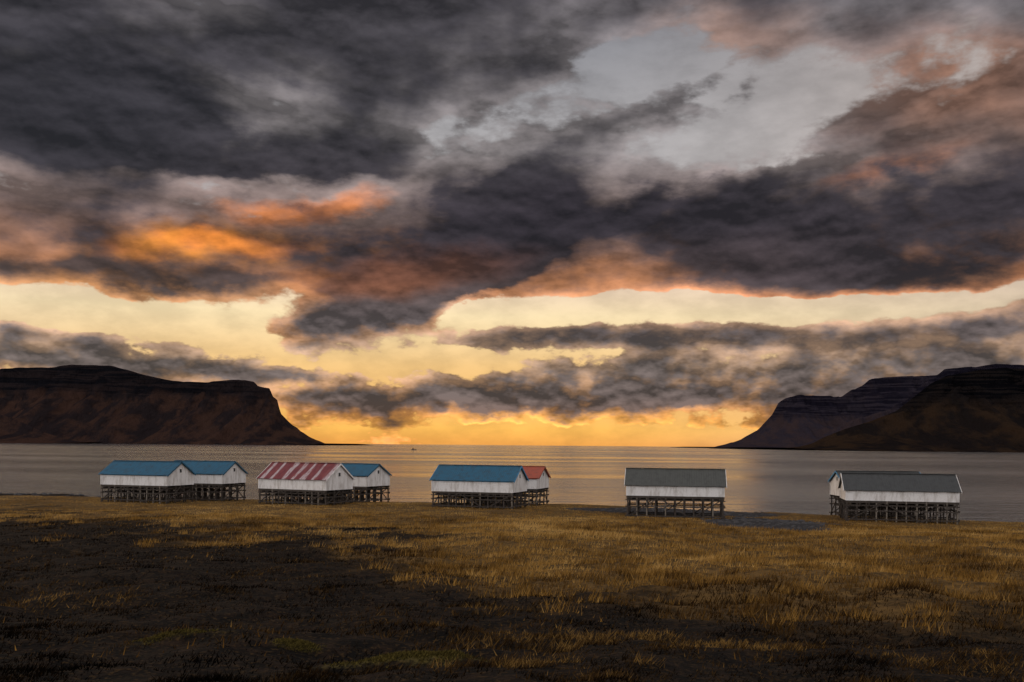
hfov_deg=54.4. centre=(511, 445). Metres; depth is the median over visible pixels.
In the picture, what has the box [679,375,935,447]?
headland mountain
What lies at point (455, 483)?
fish drying shed
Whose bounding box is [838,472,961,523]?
fish drying shed
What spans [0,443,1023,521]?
sea
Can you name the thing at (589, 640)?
heather
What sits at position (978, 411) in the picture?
headland mountain
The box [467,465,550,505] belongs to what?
fish drying shed
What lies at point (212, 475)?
fish drying shed
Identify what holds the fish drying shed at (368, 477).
on the ground at (683, 667)
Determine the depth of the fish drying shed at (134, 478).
130.42 m
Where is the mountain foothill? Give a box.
[0,415,79,442]
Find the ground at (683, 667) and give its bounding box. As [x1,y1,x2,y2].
[0,493,1023,681]
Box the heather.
[0,509,1023,681]
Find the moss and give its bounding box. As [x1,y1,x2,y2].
[114,628,503,669]
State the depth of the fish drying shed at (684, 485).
109.47 m
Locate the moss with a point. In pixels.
(404, 654)
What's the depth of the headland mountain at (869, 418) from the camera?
6480.64 m
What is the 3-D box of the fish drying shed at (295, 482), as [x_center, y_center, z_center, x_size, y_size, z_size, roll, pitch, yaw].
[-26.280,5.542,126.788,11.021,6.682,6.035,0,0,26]
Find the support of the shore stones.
on the ground at (683, 667)
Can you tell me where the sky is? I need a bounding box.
[0,0,1023,446]
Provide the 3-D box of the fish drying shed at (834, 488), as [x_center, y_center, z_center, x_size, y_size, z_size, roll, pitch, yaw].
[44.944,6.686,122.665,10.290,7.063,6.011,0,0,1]
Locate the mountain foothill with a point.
(12, 430)
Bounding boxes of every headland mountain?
[0,365,366,444]
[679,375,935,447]
[710,368,1023,452]
[769,364,1023,447]
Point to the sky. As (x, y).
(660, 223)
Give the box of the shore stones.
[0,492,838,529]
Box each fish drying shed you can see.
[98,460,195,503]
[165,460,247,500]
[256,462,354,505]
[317,462,391,501]
[429,464,528,508]
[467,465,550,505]
[624,468,726,518]
[828,470,925,516]
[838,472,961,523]

